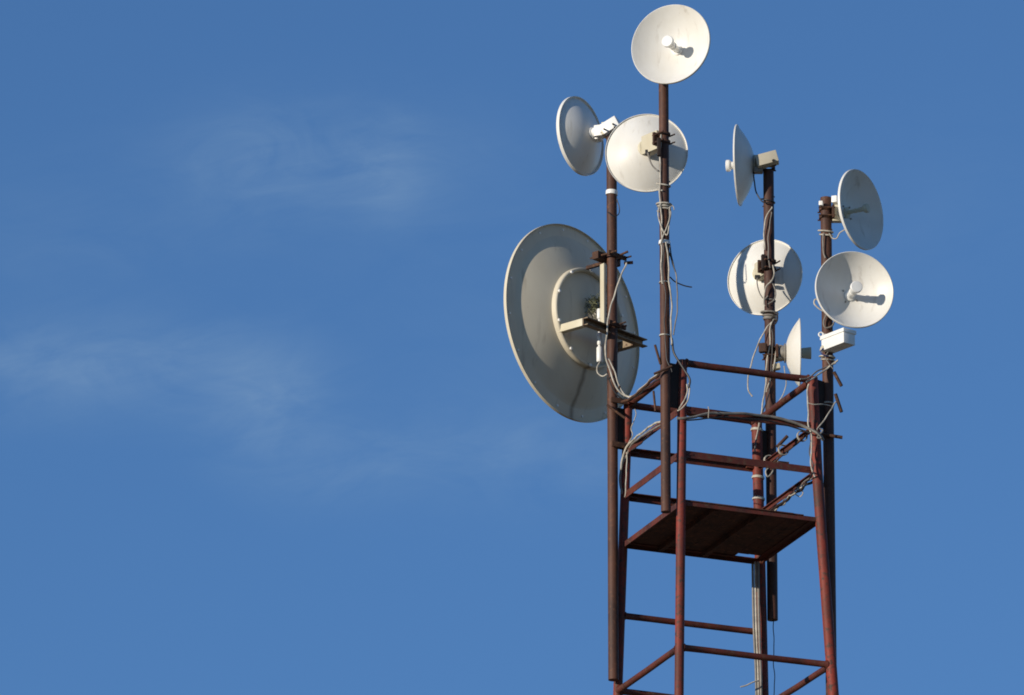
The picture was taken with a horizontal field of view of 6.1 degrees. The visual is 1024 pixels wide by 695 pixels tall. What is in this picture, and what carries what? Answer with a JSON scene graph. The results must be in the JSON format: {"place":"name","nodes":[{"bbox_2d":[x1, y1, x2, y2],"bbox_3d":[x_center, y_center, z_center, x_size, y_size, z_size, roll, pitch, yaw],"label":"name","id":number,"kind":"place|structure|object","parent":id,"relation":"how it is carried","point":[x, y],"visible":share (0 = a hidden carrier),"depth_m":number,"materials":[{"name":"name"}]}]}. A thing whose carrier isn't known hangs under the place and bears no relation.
{"place":"outdoors","nodes":[
{"label":"outdoors","id":0,"kind":"place"},
{"bbox_2d":[0,0,1023,694],"label":"sky","id":1,"kind":"structure","parent":0,"point":[271,422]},
{"label":"ground","id":2,"kind":"structure","parent":0,"visible":0},
{"bbox_2d":[613,358,838,694],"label":"lattice tower","id":3,"kind":"structure","parent":2,"relation":"on","point":[761,532],"depth_m":60.03,"materials":[{"name":"brown metal"}]},
{"bbox_2d":[606,134,637,681],"bbox_3d":[0.694,0.336,60.582,0.199,3.678,0.112,0,-19,0],"label":"mast pole","id":4,"kind":"object","parent":3,"relation":"attached to","point":[616,417],"visible":0.96,"depth_m":60.50,"materials":[{"name":"metal"}]},
{"bbox_2d":[504,224,646,422],"bbox_3d":[0.404,-0.155,61.041,0.914,1.294,0.987,0,-19,0],"label":"dish antenna","id":5,"kind":"object","parent":4,"relation":"attached to","point":[555,298],"visible":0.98,"depth_m":60.83,"materials":[{"name":"paint"}]},
{"bbox_2d":[596,362,606,376],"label":"cable","id":6,"kind":"object","parent":5,"relation":"attached to","point":[597,371],"visible":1,"depth_m":60.62,"materials":[{"name":"grey plastic"}]},
{"bbox_2d":[556,96,619,175],"bbox_3d":[0.496,-1.351,61.282,0.430,0.517,0.446,0,-19,0],"label":"dish antenna","id":7,"kind":"object","parent":4,"relation":"attached to","point":[582,132],"visible":0.98,"depth_m":61.17,"materials":[{"name":"white paint"}]},
{"bbox_2d":[607,358,629,397],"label":"cable","id":8,"kind":"object","parent":4,"relation":"attached to","point":[616,378],"visible":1,"depth_m":60.57,"materials":[{"name":"white plastic"}]},
{"bbox_2d":[604,262,656,396],"bbox_3d":[0.814,-0.182,60.375,0.151,0.983,0.746,9,-21,-25],"label":"cable","id":9,"kind":"object","parent":4,"relation":"attached to","point":[618,390],"visible":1,"depth_m":60.64,"materials":[{"name":"grey plastic"}]},
{"bbox_2d":[606,372,659,401],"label":"cable","id":10,"kind":"object","parent":4,"relation":"attached to","point":[635,396],"visible":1,"depth_m":60.44,"materials":[{"name":"black plastic"}]},
{"bbox_2d":[620,421,659,469],"bbox_3d":[0.825,0.568,60.112,0.057,0.172,0.825,6,-20,-16],"label":"cable","id":11,"kind":"object","parent":4,"relation":"attached to","point":[635,438],"visible":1,"depth_m":60.37,"materials":[{"name":"white plastic"}]},
{"bbox_2d":[624,452,627,496],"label":"cable","id":12,"kind":"object","parent":3,"relation":"attached to","point":[626,473],"visible":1,"depth_m":60.43,"materials":[{"name":"white plastic"}]},
{"bbox_2d":[628,409,636,442],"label":"cable","id":13,"kind":"object","parent":3,"relation":"hanging from","point":[632,425],"visible":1,"depth_m":60.52,"materials":[{"name":"grey plastic"}]},
{"bbox_2d":[619,425,659,493],"bbox_3d":[0.825,0.650,60.092,0.063,0.308,0.841,6,-20,-16],"label":"cable","id":14,"kind":"object","parent":3,"relation":"attached to","point":[637,439],"visible":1,"depth_m":60.41,"materials":[{"name":"grey plastic"}]},
{"bbox_2d":[621,373,659,402],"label":"cable","id":15,"kind":"object","parent":3,"relation":"attached to","point":[642,388],"visible":1,"depth_m":60.23,"materials":[{"name":"rubber"}]},
{"bbox_2d":[631,430,652,449],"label":"cable","id":16,"kind":"object","parent":3,"relation":"attached to","point":[643,440],"visible":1,"depth_m":60.09,"materials":[{"name":"black plastic"}]},
{"bbox_2d":[652,84,678,513],"bbox_3d":[0.961,-0.420,59.959,0.177,3.046,0.122,0,-19,0],"label":"mast pole","id":17,"kind":"object","parent":3,"relation":"attached to","point":[669,387],"visible":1,"depth_m":59.79,"materials":[{"name":"metal"}]},
{"bbox_2d":[605,114,687,191],"bbox_3d":[0.890,-1.239,60.471,0.365,0.523,0.513,18,-26,-41],"label":"dish antenna","id":18,"kind":"object","parent":17,"relation":"attached to","point":[632,141],"visible":1,"depth_m":60.45,"materials":[{"name":"white paint"}]},
{"bbox_2d":[647,152,658,171],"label":"cable","id":19,"kind":"object","parent":18,"relation":"attached to","point":[651,162],"visible":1,"depth_m":60.24,"materials":[{"name":"grey plastic"}]},
{"bbox_2d":[659,134,662,283],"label":"cable","id":20,"kind":"object","parent":17,"relation":"attached to","point":[660,213],"visible":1,"depth_m":60.06,"materials":[{"name":"grey plastic"}]},
{"bbox_2d":[656,181,670,190],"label":"cable","id":21,"kind":"object","parent":17,"relation":"attached to","point":[663,184],"visible":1,"depth_m":60.12,"materials":[{"name":"grey plastic"}]},
{"bbox_2d":[656,202,671,211],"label":"cable","id":22,"kind":"object","parent":17,"relation":"attached to","point":[658,203],"visible":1,"depth_m":60.08,"materials":[{"name":"grey plastic"}]},
{"bbox_2d":[657,205,670,235],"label":"cable","id":23,"kind":"object","parent":17,"relation":"attached to","point":[660,222],"visible":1,"depth_m":60.03,"materials":[{"name":"grey plastic"}]},
{"bbox_2d":[660,207,670,245],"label":"cable","id":24,"kind":"object","parent":17,"relation":"attached to","point":[666,227],"visible":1,"depth_m":60.01,"materials":[{"name":"grey plastic"}]},
{"bbox_2d":[662,245,671,371],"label":"cable","id":25,"kind":"object","parent":17,"relation":"attached to","point":[665,308],"visible":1,"depth_m":59.84,"materials":[{"name":"black plastic"}]},
{"bbox_2d":[665,242,672,344],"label":"cable","id":26,"kind":"object","parent":17,"relation":"attached to","point":[670,293],"visible":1,"depth_m":59.90,"materials":[{"name":"grey plastic"}]},
{"bbox_2d":[631,4,710,83],"bbox_3d":[1.022,-1.894,60.253,0.299,0.527,0.486,18,-26,-41],"label":"dish antenna","id":27,"kind":"object","parent":17,"relation":"attached to","point":[670,44],"visible":1,"depth_m":60.30,"materials":[{"name":"white paint"}]},
{"bbox_2d":[669,244,675,271],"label":"cable","id":28,"kind":"object","parent":17,"relation":"attached to","point":[671,257],"visible":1,"depth_m":59.99,"materials":[{"name":"black plastic"}]},
{"bbox_2d":[669,251,677,334],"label":"cable","id":29,"kind":"object","parent":17,"relation":"hanging from","point":[677,296],"visible":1,"depth_m":59.91,"materials":[{"name":"grey plastic"}]},
{"bbox_2d":[670,338,690,388],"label":"cable","id":30,"kind":"object","parent":17,"relation":"attached to","point":[682,367],"visible":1,"depth_m":59.75,"materials":[{"name":"grey plastic"}]},
{"bbox_2d":[677,383,689,410],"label":"cable","id":31,"kind":"object","parent":30,"relation":"hanging from","point":[686,401],"visible":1,"depth_m":59.66,"materials":[{"name":"grey plastic"}]},
{"bbox_2d":[679,384,687,408],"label":"cable","id":32,"kind":"object","parent":3,"relation":"attached to","point":[685,396],"visible":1,"depth_m":59.67,"materials":[{"name":"grey plastic"}]},
{"bbox_2d":[686,416,811,432],"bbox_3d":[1.474,0.471,59.836,0.861,0.089,0.042,8,-21,-22],"label":"cable","id":33,"kind":"object","parent":3,"relation":"attached to","point":[748,419],"visible":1,"depth_m":59.84,"materials":[{"name":"black plastic"}]},
{"bbox_2d":[740,680,759,687],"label":"cable","id":34,"kind":"object","parent":3,"relation":"attached to","point":[750,683],"visible":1,"depth_m":60.31,"materials":[{"name":"grey plastic"}]},
{"bbox_2d":[677,412,823,440],"bbox_3d":[1.482,0.464,59.846,0.995,0.142,0.072,7,-20,-20],"label":"cable","id":35,"kind":"object","parent":3,"relation":"attached to","point":[749,414],"visible":1,"depth_m":59.87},
{"bbox_2d":[812,428,822,438],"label":"cable","id":36,"kind":"object","parent":35,"relation":"attached to","point":[819,435],"visible":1,"depth_m":59.94,"materials":[{"name":"grey plastic"}]},
{"bbox_2d":[751,564,757,694],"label":"cable","id":37,"kind":"object","parent":3,"relation":"attached to","point":[753,623],"visible":0.96,"depth_m":60.47,"materials":[{"name":"white plastic"}]},
{"bbox_2d":[754,562,759,694],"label":"cable","id":38,"kind":"object","parent":3,"relation":"attached to","point":[756,631],"visible":0.95,"depth_m":60.47,"materials":[{"name":"white plastic"}]},
{"bbox_2d":[757,562,761,694],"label":"cable","id":39,"kind":"object","parent":3,"relation":"attached to","point":[758,615],"visible":0.94,"depth_m":60.47,"materials":[{"name":"white plastic"}]},
{"bbox_2d":[765,461,778,476],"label":"cable","id":40,"kind":"object","parent":3,"relation":"attached to","point":[771,472],"visible":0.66,"depth_m":60.71,"materials":[{"name":"white plastic"}]},
{"bbox_2d":[762,169,788,621],"bbox_3d":[1.661,0.289,61.059,0.191,3.016,0.111,0,-19,0],"label":"mast pole","id":41,"kind":"object","parent":3,"relation":"attached to","point":[769,439],"visible":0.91,"depth_m":61.04,"materials":[{"name":"metal"}]},
{"bbox_2d":[725,124,778,205],"bbox_3d":[1.541,-1.169,61.598,0.343,0.527,0.523,0,-19,0],"label":"dish antenna","id":42,"kind":"object","parent":41,"relation":"attached to","point":[745,164],"visible":1,"depth_m":61.47,"materials":[{"name":"white paint"}]},
{"bbox_2d":[753,172,769,203],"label":"cable","id":43,"kind":"object","parent":42,"relation":"hanging from","point":[756,191],"visible":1,"depth_m":61.47,"materials":[{"name":"black plastic"}]},
{"bbox_2d":[747,322,770,396],"bbox_3d":[1.577,0.074,61.097,0.165,0.507,0.013,0,-19,0],"label":"cable","id":44,"kind":"object","parent":41,"relation":"attached to","point":[753,357],"visible":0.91,"depth_m":61.10,"materials":[{"name":"grey plastic"}]},
{"bbox_2d":[756,278,767,298],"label":"cable","id":45,"kind":"object","parent":41,"relation":"attached to","point":[758,289],"visible":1,"depth_m":61.27,"materials":[{"name":"grey plastic"}]},
{"bbox_2d":[754,325,773,451],"bbox_3d":[1.603,0.247,60.986,0.150,0.901,0.048,17,-25,-40],"label":"cable","id":46,"kind":"object","parent":41,"relation":"attached to","point":[769,390],"visible":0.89,"depth_m":61.03,"materials":[{"name":"black plastic"}]},
{"bbox_2d":[727,240,802,315],"bbox_3d":[1.635,-0.457,61.544,0.334,0.511,0.459,10,-22,-27],"label":"dish antenna","id":47,"kind":"object","parent":41,"relation":"attached to","point":[748,266],"visible":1,"depth_m":61.51,"materials":[{"name":"white paint"}]},
{"bbox_2d":[755,318,774,439],"bbox_3d":[1.608,0.231,60.999,0.155,0.909,0.061,16,-25,-39],"label":"cable","id":48,"kind":"object","parent":41,"relation":"attached to","point":[773,319],"visible":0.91,"depth_m":61.08,"materials":[{"name":"grey plastic"}]},
{"bbox_2d":[763,207,772,249],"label":"cable","id":49,"kind":"object","parent":41,"relation":"attached to","point":[764,228],"visible":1,"depth_m":61.38,"materials":[{"name":"grey plastic"}]},
{"bbox_2d":[763,265,774,305],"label":"cable","id":50,"kind":"object","parent":41,"relation":"attached to","point":[767,285],"visible":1,"depth_m":61.24,"materials":[{"name":"grey plastic"}]},
{"bbox_2d":[760,310,778,321],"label":"cable","id":51,"kind":"object","parent":41,"relation":"attached to","point":[762,313],"visible":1,"depth_m":61.20,"materials":[{"name":"grey plastic"}]},
{"bbox_2d":[767,212,771,267],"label":"cable","id":52,"kind":"object","parent":41,"relation":"attached to","point":[768,239],"visible":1,"depth_m":61.36,"materials":[{"name":"grey plastic"}]},
{"bbox_2d":[766,351,775,391],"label":"cable","id":53,"kind":"object","parent":41,"relation":"attached to","point":[772,370],"visible":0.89,"depth_m":61.07,"materials":[{"name":"white plastic"}]},
{"bbox_2d":[768,280,775,303],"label":"cable","id":54,"kind":"object","parent":41,"relation":"attached to","point":[775,293],"visible":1,"depth_m":61.23,"materials":[{"name":"grey plastic"}]},
{"bbox_2d":[773,620,774,694],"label":"cable","id":55,"kind":"object","parent":41,"relation":"hanging from","point":[773,662],"visible":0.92,"depth_m":60.49,"materials":[{"name":"black plastic"}]},
{"bbox_2d":[771,313,777,324],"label":"cable","id":56,"kind":"object","parent":41,"relation":"attached to","point":[774,317],"visible":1,"depth_m":61.17,"materials":[{"name":"grey plastic"}]},
{"bbox_2d":[759,318,810,385],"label":"dish antenna","id":57,"kind":"object","parent":41,"relation":"attached to","point":[791,353],"visible":0.94,"depth_m":61.08,"materials":[{"name":"white paint"}]},
{"bbox_2d":[779,366,786,399],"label":"cable","id":58,"kind":"object","parent":57,"relation":"hanging from","point":[785,385],"visible":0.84,"depth_m":61.04,"materials":[{"name":"white plastic"}]},
{"bbox_2d":[773,431,809,461],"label":"cable","id":59,"kind":"object","parent":3,"relation":"attached to","point":[792,446],"visible":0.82,"depth_m":60.34,"materials":[{"name":"metal"}]},
{"bbox_2d":[772,481,812,509],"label":"cable","id":60,"kind":"object","parent":3,"relation":"attached to","point":[789,497],"visible":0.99,"depth_m":60.34,"materials":[{"name":"black plastic"}]},
{"bbox_2d":[774,476,813,510],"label":"cable","id":61,"kind":"object","parent":3,"relation":"attached to","point":[793,493],"visible":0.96,"depth_m":60.26,"materials":[{"name":"white plastic"}]},
{"bbox_2d":[783,472,814,500],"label":"cable","id":62,"kind":"object","parent":3,"relation":"attached to","point":[797,487],"visible":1,"depth_m":60.20,"materials":[{"name":"grey plastic"}]},
{"bbox_2d":[806,440,813,482],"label":"cable","id":63,"kind":"object","parent":3,"relation":"attached to","point":[812,463],"visible":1,"depth_m":59.92,"materials":[{"name":"white plastic"}]},
{"bbox_2d":[807,384,815,477],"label":"cable","id":64,"kind":"object","parent":3,"relation":"attached to","point":[809,430],"visible":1,"depth_m":59.99,"materials":[{"name":"grey plastic"}]},
{"bbox_2d":[818,196,842,694],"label":"mast pole","id":65,"kind":"object","parent":3,"relation":"attached to","point":[827,395],"visible":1,"depth_m":60.12,"materials":[{"name":"metal"}]},
{"bbox_2d":[800,362,835,379],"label":"cable","id":66,"kind":"object","parent":65,"relation":"attached to","point":[815,372],"visible":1,"depth_m":60.15,"materials":[{"name":"grey plastic"}]},
{"bbox_2d":[805,360,838,382],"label":"cable","id":67,"kind":"object","parent":65,"relation":"attached to","point":[828,367],"visible":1,"depth_m":60.19,"materials":[{"name":"grey plastic"}]},
{"bbox_2d":[822,233,825,257],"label":"cable","id":68,"kind":"object","parent":65,"relation":"attached to","point":[823,245],"visible":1,"depth_m":60.50,"materials":[{"name":"grey plastic"}]},
{"bbox_2d":[818,229,833,235],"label":"cable","id":69,"kind":"object","parent":65,"relation":"attached to","point":[832,232],"visible":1,"depth_m":60.53,"materials":[{"name":"grey plastic"}]},
{"bbox_2d":[816,402,835,429],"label":"cable","id":70,"kind":"object","parent":65,"relation":"attached to","point":[826,416],"visible":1,"depth_m":60.04,"materials":[{"name":"grey plastic"}]},
{"bbox_2d":[819,355,834,361],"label":"cable","id":71,"kind":"object","parent":65,"relation":"attached to","point":[833,356],"visible":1,"depth_m":60.27,"materials":[{"name":"grey plastic"}]},
{"bbox_2d":[823,315,834,328],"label":"cable","id":72,"kind":"object","parent":65,"relation":"attached to","point":[829,326],"visible":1,"depth_m":60.32,"materials":[{"name":"grey plastic"}]},
{"bbox_2d":[818,327,855,353],"bbox_3d":[2.038,-0.051,60.231,0.120,0.137,0.240,15,-24,-37],"label":"equipment box","id":73,"kind":"object","parent":65,"relation":"attached to","point":[838,340],"visible":1,"depth_m":60.18,"materials":[{"name":"white plastic"}]},
{"bbox_2d":[817,169,882,249],"bbox_3d":[2.168,-0.872,60.542,0.448,0.520,0.369,4,-19,-12],"label":"dish antenna","id":74,"kind":"object","parent":65,"relation":"attached to","point":[857,212],"visible":1,"depth_m":60.63,"materials":[{"name":"white paint"}]},
{"bbox_2d":[815,251,893,327],"bbox_3d":[2.150,-0.339,60.361,0.498,0.507,0.281,0,-19,0],"label":"dish antenna","id":75,"kind":"object","parent":65,"relation":"attached to","point":[853,289],"visible":1,"depth_m":60.36,"materials":[{"name":"white paint"}]}
]}

